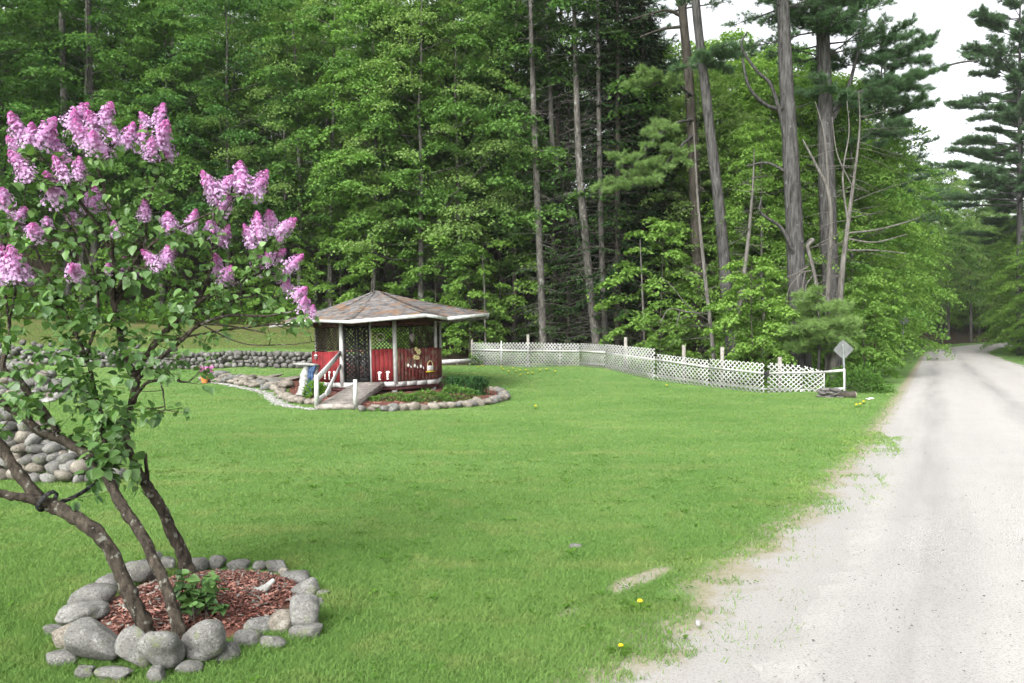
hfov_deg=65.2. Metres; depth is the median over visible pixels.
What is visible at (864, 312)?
young maple
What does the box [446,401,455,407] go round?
edging stone
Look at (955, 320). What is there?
broadleaf tree
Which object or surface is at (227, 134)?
broadleaf tree
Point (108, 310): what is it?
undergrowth
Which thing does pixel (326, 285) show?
young maple
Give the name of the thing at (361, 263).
young maple
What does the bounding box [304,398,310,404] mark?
edging stone
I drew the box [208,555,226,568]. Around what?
boulder
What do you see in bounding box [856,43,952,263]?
pine tree
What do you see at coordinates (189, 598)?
lilac sucker
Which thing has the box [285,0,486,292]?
broadleaf tree
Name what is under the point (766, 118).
broadleaf tree
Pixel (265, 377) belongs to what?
flat slab
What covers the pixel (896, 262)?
broadleaf tree
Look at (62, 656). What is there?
boulder
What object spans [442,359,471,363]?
rail
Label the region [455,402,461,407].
edging stone
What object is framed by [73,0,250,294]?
broadleaf tree
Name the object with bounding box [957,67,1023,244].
pine tree
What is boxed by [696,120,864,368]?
broadleaf tree
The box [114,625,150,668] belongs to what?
boulder
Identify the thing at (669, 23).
pine tree
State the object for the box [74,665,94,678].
boulder
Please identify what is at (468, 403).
edging stone
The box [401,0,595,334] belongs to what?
broadleaf tree
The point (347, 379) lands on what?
lattice door
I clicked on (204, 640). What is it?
boulder
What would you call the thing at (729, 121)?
broadleaf tree
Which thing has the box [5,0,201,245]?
broadleaf tree
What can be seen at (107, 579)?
boulder
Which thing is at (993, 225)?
broadleaf tree
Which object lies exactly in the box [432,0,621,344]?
broadleaf tree
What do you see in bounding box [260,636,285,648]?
boulder
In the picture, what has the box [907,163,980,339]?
broadleaf tree
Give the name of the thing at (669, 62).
pine tree
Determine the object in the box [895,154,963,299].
broadleaf tree
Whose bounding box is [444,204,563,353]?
young maple
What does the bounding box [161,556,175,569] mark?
boulder
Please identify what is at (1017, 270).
broadleaf tree
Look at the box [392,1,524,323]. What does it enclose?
broadleaf tree
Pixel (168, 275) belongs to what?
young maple
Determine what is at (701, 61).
pine tree
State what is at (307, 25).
broadleaf tree
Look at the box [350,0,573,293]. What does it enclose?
broadleaf tree
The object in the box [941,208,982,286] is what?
broadleaf tree
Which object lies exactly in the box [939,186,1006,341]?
broadleaf tree
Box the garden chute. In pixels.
[294,363,319,395]
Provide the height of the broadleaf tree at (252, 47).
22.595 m
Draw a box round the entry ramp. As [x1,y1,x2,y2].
[314,351,383,409]
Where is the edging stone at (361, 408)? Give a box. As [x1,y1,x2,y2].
[357,405,366,411]
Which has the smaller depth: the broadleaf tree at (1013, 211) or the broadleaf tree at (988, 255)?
the broadleaf tree at (1013, 211)
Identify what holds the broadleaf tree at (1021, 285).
on the lawn at (762, 610)
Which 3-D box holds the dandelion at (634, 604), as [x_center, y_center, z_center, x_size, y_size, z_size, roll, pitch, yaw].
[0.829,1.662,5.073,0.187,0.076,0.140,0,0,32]
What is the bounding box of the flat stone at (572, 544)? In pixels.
[569,543,581,548]
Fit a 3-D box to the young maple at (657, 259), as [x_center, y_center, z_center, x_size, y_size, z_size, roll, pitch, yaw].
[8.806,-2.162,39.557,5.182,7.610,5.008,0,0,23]
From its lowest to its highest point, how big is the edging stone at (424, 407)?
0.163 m
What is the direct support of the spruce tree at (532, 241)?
on the lawn at (762, 610)
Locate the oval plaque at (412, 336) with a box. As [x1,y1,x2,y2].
[410,333,414,342]
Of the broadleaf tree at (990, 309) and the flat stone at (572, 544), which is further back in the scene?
the broadleaf tree at (990, 309)
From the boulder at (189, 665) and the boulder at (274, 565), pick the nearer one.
the boulder at (189, 665)
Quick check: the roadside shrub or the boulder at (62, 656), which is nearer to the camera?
the boulder at (62, 656)
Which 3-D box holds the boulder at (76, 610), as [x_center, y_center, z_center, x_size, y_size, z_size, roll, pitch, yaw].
[-2.586,1.628,4.794,0.313,0.124,0.248,0,0,0]
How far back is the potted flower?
28.16 m
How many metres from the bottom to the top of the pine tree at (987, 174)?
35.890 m
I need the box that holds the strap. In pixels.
[35,482,94,511]
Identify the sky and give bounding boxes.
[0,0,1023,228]
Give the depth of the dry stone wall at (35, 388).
23.12 m
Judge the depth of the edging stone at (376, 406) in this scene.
19.64 m
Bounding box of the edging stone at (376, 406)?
[371,404,380,408]
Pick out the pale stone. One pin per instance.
(698, 622)
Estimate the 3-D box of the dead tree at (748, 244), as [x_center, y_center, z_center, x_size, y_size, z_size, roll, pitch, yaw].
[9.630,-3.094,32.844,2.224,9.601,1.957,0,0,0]
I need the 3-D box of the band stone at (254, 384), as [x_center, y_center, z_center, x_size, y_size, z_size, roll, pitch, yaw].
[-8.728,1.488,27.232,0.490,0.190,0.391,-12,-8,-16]
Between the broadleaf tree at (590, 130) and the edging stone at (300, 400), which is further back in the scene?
the broadleaf tree at (590, 130)
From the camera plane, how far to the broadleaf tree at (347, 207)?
43.92 m
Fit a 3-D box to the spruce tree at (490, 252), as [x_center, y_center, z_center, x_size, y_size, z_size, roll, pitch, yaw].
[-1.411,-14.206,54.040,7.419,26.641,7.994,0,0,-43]
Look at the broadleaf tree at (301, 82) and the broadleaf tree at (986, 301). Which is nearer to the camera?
the broadleaf tree at (301, 82)
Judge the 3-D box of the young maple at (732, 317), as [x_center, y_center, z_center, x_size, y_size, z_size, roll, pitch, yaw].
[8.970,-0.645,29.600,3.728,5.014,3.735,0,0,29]
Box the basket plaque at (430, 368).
[426,360,434,371]
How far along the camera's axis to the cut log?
24.02 m
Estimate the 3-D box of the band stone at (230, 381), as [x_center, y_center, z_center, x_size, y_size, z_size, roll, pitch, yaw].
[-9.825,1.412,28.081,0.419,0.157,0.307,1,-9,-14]
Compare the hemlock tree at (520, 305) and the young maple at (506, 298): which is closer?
the young maple at (506, 298)
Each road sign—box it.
[834,340,852,390]
[899,315,908,367]
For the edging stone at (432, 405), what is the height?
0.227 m
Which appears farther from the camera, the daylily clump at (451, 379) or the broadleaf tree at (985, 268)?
the broadleaf tree at (985, 268)
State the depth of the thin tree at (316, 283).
43.92 m
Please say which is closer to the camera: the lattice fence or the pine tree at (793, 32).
the lattice fence
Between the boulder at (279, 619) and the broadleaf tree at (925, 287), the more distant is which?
the broadleaf tree at (925, 287)
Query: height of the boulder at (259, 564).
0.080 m
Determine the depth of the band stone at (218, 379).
28.21 m
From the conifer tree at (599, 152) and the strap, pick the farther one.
the conifer tree at (599, 152)
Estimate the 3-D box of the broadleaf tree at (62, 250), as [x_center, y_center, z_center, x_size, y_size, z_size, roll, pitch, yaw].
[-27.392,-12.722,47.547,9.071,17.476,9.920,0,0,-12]
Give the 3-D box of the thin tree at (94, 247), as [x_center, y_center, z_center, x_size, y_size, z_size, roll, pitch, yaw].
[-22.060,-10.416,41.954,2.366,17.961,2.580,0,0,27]
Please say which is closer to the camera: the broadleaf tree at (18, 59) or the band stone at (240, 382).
the band stone at (240, 382)
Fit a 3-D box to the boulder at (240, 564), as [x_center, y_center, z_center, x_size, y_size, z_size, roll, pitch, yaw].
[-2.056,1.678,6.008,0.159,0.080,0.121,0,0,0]
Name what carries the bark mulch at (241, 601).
on the lawn at (762, 610)
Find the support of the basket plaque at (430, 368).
attached to the gazebo
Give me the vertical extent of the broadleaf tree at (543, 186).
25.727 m
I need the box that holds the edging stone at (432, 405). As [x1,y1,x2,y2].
[428,402,439,409]
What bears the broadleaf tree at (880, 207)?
on the lawn at (762, 610)
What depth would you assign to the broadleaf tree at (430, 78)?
43.18 m
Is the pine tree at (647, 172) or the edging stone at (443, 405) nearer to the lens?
the edging stone at (443, 405)
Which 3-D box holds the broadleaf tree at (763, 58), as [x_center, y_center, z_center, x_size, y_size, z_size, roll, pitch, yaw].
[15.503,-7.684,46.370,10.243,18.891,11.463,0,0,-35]
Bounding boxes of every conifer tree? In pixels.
[479,0,555,352]
[490,0,589,362]
[510,0,625,349]
[526,0,637,360]
[555,0,647,357]
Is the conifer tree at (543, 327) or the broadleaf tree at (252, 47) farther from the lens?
the broadleaf tree at (252, 47)
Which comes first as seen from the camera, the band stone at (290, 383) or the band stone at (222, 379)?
the band stone at (290, 383)
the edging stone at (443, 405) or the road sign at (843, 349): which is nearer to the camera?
the edging stone at (443, 405)
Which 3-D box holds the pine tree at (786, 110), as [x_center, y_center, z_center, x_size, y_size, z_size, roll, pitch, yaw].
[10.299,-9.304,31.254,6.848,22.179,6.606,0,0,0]
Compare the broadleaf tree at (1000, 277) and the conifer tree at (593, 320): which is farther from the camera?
the broadleaf tree at (1000, 277)
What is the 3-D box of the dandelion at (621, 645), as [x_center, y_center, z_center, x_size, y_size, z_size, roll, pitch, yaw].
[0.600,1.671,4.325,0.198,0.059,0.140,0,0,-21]
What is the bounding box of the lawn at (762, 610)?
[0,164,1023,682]
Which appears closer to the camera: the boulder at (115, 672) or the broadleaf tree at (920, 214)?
the boulder at (115, 672)
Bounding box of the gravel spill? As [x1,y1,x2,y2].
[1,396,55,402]
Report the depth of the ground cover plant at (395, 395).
22.14 m
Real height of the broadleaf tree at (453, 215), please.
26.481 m
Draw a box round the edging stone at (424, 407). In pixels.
[420,404,428,409]
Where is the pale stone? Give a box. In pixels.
[695,619,701,626]
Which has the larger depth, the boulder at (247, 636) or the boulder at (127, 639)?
the boulder at (247, 636)
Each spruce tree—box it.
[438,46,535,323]
[491,9,584,315]
[500,1,585,301]
[546,0,687,360]
[557,0,688,357]
[583,0,686,318]
[583,0,691,353]
[599,105,671,335]
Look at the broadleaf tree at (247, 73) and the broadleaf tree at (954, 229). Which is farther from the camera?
the broadleaf tree at (954, 229)
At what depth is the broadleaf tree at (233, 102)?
44.87 m
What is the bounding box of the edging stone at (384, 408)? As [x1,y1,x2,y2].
[379,405,388,410]
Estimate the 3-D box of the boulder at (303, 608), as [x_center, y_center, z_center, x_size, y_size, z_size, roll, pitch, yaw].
[-1.226,1.595,4.728,0.196,0.183,0.178,0,0,0]
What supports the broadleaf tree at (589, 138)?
on the lawn at (762, 610)
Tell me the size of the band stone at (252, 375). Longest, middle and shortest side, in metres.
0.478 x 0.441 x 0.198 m
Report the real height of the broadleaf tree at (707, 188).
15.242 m
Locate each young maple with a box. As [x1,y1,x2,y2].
[0,200,66,303]
[48,192,143,307]
[142,221,210,311]
[196,202,295,313]
[241,229,330,318]
[301,215,378,310]
[330,196,417,304]
[390,210,487,348]
[436,255,513,358]
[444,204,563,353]
[586,216,721,364]
[637,300,686,373]
[640,223,733,360]
[700,278,781,381]
[702,256,810,387]
[717,218,823,368]
[838,276,906,378]
[844,267,913,376]
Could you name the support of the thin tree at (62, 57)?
on the lawn at (762, 610)
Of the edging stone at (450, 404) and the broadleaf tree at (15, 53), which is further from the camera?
the broadleaf tree at (15, 53)
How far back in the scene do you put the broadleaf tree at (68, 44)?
39.46 m
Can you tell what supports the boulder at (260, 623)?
on the lawn at (762, 610)
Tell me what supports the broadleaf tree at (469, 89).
on the lawn at (762, 610)
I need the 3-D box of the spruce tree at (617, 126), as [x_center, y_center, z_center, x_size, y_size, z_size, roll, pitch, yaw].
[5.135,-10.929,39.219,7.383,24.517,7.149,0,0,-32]
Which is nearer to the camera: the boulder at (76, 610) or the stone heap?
the boulder at (76, 610)
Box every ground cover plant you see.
[301,379,326,397]
[368,391,419,401]
[402,388,455,402]
[435,383,481,400]
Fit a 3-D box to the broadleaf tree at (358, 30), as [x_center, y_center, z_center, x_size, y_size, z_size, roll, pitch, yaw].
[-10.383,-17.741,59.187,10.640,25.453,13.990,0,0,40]
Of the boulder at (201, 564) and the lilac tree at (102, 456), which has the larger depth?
the boulder at (201, 564)
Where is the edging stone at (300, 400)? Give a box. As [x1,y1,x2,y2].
[297,397,305,403]
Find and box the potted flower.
[199,365,213,382]
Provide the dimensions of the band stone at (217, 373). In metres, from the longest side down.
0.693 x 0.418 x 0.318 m
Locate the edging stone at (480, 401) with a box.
[472,396,484,405]
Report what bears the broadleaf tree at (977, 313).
on the lawn at (762, 610)
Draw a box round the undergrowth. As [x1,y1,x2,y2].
[0,289,1023,391]
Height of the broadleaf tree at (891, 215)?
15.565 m
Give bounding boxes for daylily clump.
[440,375,464,392]
[459,375,496,394]
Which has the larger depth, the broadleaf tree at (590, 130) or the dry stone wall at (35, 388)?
the broadleaf tree at (590, 130)
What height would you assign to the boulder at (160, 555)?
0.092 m
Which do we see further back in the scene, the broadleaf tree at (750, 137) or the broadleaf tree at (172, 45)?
the broadleaf tree at (172, 45)
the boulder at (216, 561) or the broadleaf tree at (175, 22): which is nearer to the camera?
the boulder at (216, 561)
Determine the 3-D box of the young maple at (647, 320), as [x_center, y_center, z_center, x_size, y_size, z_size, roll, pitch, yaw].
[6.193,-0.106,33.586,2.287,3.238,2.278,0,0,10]
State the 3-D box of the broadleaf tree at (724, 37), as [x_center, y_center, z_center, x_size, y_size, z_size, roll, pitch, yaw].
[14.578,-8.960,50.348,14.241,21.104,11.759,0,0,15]
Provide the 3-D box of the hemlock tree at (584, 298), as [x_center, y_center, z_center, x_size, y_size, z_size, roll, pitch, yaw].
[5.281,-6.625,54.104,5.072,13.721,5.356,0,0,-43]
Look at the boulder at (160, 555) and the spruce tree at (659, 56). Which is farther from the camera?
the spruce tree at (659, 56)
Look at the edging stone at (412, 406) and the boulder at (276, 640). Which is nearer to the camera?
the boulder at (276, 640)
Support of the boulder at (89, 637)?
on the lawn at (762, 610)
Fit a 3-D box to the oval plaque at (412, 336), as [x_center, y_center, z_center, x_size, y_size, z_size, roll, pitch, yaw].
[-3.224,-0.119,25.870,0.040,0.315,0.219,0,0,42]
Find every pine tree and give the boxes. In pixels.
[535,0,702,352]
[589,0,734,368]
[650,22,676,314]
[665,0,759,372]
[707,38,768,359]
[720,0,851,376]
[725,24,803,361]
[743,0,977,378]
[854,23,955,349]
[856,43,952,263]
[918,0,1023,355]
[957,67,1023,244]
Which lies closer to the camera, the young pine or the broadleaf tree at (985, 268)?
the young pine
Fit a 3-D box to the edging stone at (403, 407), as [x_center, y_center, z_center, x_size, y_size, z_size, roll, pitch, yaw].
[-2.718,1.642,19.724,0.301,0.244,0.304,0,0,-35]
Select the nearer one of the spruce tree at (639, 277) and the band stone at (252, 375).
the band stone at (252, 375)
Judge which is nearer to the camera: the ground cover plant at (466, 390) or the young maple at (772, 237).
the ground cover plant at (466, 390)
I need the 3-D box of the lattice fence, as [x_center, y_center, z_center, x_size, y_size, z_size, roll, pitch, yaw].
[4.490,0.746,32.104,1.289,2.126,17.964,0,0,-43]
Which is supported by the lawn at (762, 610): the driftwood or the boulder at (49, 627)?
the boulder at (49, 627)
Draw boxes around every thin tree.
[46,0,82,304]
[55,0,110,307]
[313,87,328,304]
[324,74,343,303]
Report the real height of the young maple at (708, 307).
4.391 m
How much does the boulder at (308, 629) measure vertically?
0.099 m
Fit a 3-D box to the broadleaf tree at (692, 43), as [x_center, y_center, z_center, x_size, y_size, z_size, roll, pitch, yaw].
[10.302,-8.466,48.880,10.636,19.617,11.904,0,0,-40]
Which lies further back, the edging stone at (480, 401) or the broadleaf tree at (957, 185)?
the broadleaf tree at (957, 185)
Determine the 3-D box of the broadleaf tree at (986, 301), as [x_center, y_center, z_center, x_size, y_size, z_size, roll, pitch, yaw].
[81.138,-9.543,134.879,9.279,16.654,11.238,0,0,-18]
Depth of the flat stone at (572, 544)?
6.57 m
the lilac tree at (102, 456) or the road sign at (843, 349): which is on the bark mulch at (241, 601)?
the lilac tree at (102, 456)
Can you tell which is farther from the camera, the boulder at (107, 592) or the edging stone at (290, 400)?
the edging stone at (290, 400)
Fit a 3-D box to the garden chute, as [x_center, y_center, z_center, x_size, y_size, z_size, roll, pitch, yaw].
[-6.411,1.220,24.776,0.826,1.109,1.200,0,0,-8]
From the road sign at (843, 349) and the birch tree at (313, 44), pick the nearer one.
the road sign at (843, 349)
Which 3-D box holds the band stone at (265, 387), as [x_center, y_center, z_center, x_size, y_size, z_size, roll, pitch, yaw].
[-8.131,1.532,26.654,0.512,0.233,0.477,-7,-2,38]
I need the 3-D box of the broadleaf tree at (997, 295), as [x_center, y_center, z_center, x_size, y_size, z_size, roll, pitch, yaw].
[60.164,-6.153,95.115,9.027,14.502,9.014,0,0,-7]
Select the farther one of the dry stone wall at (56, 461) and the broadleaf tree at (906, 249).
the broadleaf tree at (906, 249)
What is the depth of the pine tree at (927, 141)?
55.17 m
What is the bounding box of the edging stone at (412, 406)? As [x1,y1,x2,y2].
[406,402,420,410]
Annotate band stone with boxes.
[211,377,221,382]
[212,370,229,376]
[219,377,227,382]
[226,379,236,383]
[236,379,247,385]
[244,374,256,378]
[248,382,260,387]
[259,383,276,389]
[277,382,287,387]
[280,380,294,387]
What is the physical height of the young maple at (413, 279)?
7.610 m
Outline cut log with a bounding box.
[837,391,856,397]
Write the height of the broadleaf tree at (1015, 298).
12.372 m
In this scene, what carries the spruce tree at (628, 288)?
on the lawn at (762, 610)
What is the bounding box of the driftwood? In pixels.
[250,578,275,594]
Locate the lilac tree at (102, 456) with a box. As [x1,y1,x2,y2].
[0,101,320,636]
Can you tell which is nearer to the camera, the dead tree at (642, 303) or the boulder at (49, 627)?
the boulder at (49, 627)
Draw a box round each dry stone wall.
[0,340,367,369]
[0,361,72,399]
[0,407,125,483]
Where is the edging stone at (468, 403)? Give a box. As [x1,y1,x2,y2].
[462,400,473,406]
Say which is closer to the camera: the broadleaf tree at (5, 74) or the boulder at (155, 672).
the boulder at (155, 672)
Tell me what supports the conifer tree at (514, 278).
on the lawn at (762, 610)
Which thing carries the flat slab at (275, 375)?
on the lawn at (762, 610)
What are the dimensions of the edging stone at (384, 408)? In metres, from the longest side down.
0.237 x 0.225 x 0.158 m
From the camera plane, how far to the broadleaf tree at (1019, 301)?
68.72 m
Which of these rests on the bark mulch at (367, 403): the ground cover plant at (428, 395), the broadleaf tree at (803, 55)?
the ground cover plant at (428, 395)
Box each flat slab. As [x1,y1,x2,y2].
[256,375,285,379]
[268,373,282,376]
[284,375,299,379]
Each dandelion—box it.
[604,642,634,655]
[626,599,650,610]
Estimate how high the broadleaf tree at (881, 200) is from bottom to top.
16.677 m
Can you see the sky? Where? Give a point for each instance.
(956, 29)
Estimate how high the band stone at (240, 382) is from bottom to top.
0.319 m
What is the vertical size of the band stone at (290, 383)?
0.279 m
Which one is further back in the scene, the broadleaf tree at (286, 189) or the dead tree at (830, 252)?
the broadleaf tree at (286, 189)
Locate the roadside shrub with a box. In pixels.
[825,360,895,393]
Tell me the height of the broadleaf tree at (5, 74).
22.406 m
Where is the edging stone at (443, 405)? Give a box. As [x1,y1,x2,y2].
[438,402,448,408]
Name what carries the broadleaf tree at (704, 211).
on the lawn at (762, 610)
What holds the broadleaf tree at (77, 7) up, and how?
on the lawn at (762, 610)
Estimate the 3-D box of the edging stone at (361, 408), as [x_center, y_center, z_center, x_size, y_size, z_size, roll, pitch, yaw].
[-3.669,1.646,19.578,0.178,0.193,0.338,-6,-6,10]
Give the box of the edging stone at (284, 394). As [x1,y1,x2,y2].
[281,392,292,399]
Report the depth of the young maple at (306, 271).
41.34 m
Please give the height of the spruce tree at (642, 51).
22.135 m
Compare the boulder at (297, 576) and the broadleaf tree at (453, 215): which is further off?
the broadleaf tree at (453, 215)
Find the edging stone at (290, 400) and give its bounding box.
[287,396,300,402]
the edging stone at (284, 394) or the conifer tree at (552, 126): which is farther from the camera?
the conifer tree at (552, 126)
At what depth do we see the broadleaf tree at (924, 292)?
82.27 m
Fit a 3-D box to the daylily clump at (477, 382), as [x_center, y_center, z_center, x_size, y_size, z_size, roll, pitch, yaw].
[-1.094,1.350,24.581,1.388,0.632,1.393,0,0,0]
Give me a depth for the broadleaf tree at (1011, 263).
73.18 m
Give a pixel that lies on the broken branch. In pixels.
(810, 241)
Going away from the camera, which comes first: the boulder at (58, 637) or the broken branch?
the boulder at (58, 637)
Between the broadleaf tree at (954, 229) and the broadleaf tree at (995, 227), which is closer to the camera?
the broadleaf tree at (954, 229)
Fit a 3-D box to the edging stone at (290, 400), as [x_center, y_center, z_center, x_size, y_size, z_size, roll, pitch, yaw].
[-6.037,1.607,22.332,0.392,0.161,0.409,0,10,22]
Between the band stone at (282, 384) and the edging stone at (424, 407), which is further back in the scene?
the band stone at (282, 384)
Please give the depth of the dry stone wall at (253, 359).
32.07 m
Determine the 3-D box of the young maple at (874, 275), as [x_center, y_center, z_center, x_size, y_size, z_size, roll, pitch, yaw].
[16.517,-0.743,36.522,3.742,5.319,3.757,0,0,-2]
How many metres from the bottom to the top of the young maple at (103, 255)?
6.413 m
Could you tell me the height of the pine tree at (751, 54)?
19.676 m
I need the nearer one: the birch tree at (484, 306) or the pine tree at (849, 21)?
the pine tree at (849, 21)
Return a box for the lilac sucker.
[172,569,228,622]
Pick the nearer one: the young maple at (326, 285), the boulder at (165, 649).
the boulder at (165, 649)
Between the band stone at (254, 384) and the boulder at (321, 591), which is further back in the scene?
the band stone at (254, 384)
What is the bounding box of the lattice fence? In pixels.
[471,335,844,392]
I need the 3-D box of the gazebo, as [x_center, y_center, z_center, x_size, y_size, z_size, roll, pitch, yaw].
[-4.529,0.032,27.531,7.628,3.564,7.165,-1,0,0]
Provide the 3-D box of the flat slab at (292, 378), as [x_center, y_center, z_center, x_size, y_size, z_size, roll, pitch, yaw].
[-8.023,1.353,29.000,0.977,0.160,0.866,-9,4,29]
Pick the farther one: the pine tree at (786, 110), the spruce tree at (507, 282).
the spruce tree at (507, 282)
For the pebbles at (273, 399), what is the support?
on the lawn at (762, 610)
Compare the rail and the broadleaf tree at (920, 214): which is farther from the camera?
the broadleaf tree at (920, 214)
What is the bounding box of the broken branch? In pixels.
[784,238,830,302]
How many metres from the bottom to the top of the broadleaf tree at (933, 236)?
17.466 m
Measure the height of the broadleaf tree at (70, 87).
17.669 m
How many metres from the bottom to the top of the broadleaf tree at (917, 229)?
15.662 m
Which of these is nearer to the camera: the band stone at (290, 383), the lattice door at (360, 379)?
the lattice door at (360, 379)
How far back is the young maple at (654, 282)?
36.15 m
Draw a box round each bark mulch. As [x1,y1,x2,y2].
[97,568,297,638]
[289,349,497,406]
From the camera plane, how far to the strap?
4.65 m
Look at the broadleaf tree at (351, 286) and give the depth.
51.33 m
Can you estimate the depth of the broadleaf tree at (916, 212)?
55.31 m
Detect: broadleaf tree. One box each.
[0,0,93,240]
[0,0,110,250]
[0,0,127,270]
[0,0,206,310]
[0,1,52,164]
[0,2,104,248]
[0,3,133,233]
[0,8,27,91]
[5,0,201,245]
[7,0,179,284]
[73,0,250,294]
[77,0,240,304]
[92,0,244,266]
[111,1,246,242]
[117,0,322,307]
[132,1,237,157]
[134,0,310,294]
[183,6,347,315]
[203,9,368,286]
[214,0,321,254]
[221,1,321,138]
[224,0,436,306]
[231,0,358,281]
[263,0,412,304]
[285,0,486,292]
[286,0,419,265]
[301,68,391,289]
[305,33,472,290]
[307,13,367,136]
[324,0,543,341]
[330,0,566,351]
[334,2,506,297]
[348,21,484,299]
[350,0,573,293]
[388,0,585,337]
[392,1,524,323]
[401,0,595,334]
[423,0,687,357]
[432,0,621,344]
[544,63,611,328]
[565,73,607,240]
[578,92,733,358]
[597,37,704,354]
[624,54,787,299]
[633,40,756,356]
[646,64,804,361]
[659,56,845,366]
[659,99,744,359]
[664,28,814,358]
[689,81,859,363]
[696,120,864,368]
[703,43,889,357]
[729,63,917,368]
[736,145,877,365]
[746,48,880,285]
[762,79,961,369]
[773,128,927,363]
[778,130,923,355]
[804,110,929,367]
[835,143,943,349]
[853,118,935,342]
[854,161,965,359]
[888,179,951,351]
[891,153,930,339]
[894,191,940,349]
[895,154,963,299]
[898,143,957,300]
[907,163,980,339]
[922,169,992,343]
[924,223,978,329]
[927,159,1008,338]
[933,241,988,329]
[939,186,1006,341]
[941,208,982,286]
[950,214,1007,333]
[961,208,1016,326]
[964,242,999,328]
[971,242,1011,342]
[972,219,1016,349]
[973,212,1012,298]
[974,233,1015,346]
[981,232,1023,348]
[988,206,1023,350]
[993,238,1023,352]
[995,214,1023,350]
[999,215,1023,355]
[1009,227,1023,330]
[1014,278,1023,360]
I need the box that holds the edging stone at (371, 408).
[367,406,375,411]
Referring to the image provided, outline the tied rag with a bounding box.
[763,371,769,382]
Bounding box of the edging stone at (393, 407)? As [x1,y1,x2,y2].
[388,403,399,411]
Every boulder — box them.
[43,624,61,635]
[46,649,81,666]
[52,622,72,648]
[55,600,110,625]
[64,617,118,660]
[67,583,117,603]
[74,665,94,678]
[94,665,135,682]
[95,574,117,587]
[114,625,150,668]
[125,559,155,582]
[135,630,185,669]
[146,665,165,682]
[156,551,162,559]
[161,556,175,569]
[175,660,203,673]
[181,619,225,661]
[192,557,208,571]
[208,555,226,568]
[211,641,240,663]
[226,559,250,569]
[233,629,263,647]
[243,616,270,632]
[252,560,266,569]
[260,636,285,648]
[265,560,286,571]
[268,609,290,634]
[278,567,288,574]
[280,570,309,582]
[288,623,322,639]
[289,594,319,625]
[290,577,319,593]
[316,589,330,595]
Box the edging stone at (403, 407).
[398,403,408,410]
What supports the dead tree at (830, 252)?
on the lawn at (762, 610)
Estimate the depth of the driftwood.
5.16 m
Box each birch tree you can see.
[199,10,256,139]
[252,21,338,314]
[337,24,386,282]
[482,251,498,362]
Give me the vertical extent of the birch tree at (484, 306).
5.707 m
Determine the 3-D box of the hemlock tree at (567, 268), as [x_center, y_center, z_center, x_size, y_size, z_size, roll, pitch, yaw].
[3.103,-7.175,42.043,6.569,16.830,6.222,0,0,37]
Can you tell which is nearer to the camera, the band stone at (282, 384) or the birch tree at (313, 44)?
the band stone at (282, 384)
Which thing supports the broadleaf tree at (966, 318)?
on the lawn at (762, 610)
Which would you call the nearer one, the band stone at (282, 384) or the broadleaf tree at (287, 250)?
the band stone at (282, 384)
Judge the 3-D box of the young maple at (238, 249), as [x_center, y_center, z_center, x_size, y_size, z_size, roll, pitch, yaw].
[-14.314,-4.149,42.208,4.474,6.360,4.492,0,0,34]
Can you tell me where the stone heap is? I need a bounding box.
[816,388,841,397]
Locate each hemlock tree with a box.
[502,202,564,323]
[504,45,628,360]
[561,146,632,340]
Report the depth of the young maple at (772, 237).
37.60 m
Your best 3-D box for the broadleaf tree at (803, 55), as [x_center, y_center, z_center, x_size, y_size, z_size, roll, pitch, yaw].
[14.815,-6.519,40.552,7.563,16.507,7.963,0,0,17]
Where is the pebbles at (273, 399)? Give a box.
[200,381,320,409]
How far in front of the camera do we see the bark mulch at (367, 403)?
25.35 m
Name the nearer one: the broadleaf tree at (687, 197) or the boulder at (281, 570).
the boulder at (281, 570)
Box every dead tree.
[640,241,645,363]
[660,122,728,377]
[721,155,773,377]
[791,101,850,377]
[792,90,921,382]
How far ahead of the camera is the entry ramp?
21.16 m
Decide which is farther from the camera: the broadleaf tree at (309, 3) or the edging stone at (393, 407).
the broadleaf tree at (309, 3)
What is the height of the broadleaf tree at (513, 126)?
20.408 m
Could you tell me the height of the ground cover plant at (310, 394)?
0.673 m
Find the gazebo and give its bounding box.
[269,290,488,391]
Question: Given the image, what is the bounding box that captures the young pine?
[774,282,866,383]
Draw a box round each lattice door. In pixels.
[343,325,357,381]
[357,325,370,381]
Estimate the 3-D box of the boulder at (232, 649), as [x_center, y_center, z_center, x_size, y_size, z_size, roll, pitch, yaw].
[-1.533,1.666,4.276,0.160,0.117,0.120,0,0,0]
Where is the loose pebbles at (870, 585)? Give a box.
[643,394,1023,682]
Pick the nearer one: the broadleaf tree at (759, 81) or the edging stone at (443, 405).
the edging stone at (443, 405)
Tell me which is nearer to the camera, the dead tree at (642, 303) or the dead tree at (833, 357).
the dead tree at (833, 357)
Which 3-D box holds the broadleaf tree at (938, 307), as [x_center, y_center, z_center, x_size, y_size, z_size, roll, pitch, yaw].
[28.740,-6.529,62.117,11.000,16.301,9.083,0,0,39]
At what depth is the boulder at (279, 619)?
4.63 m

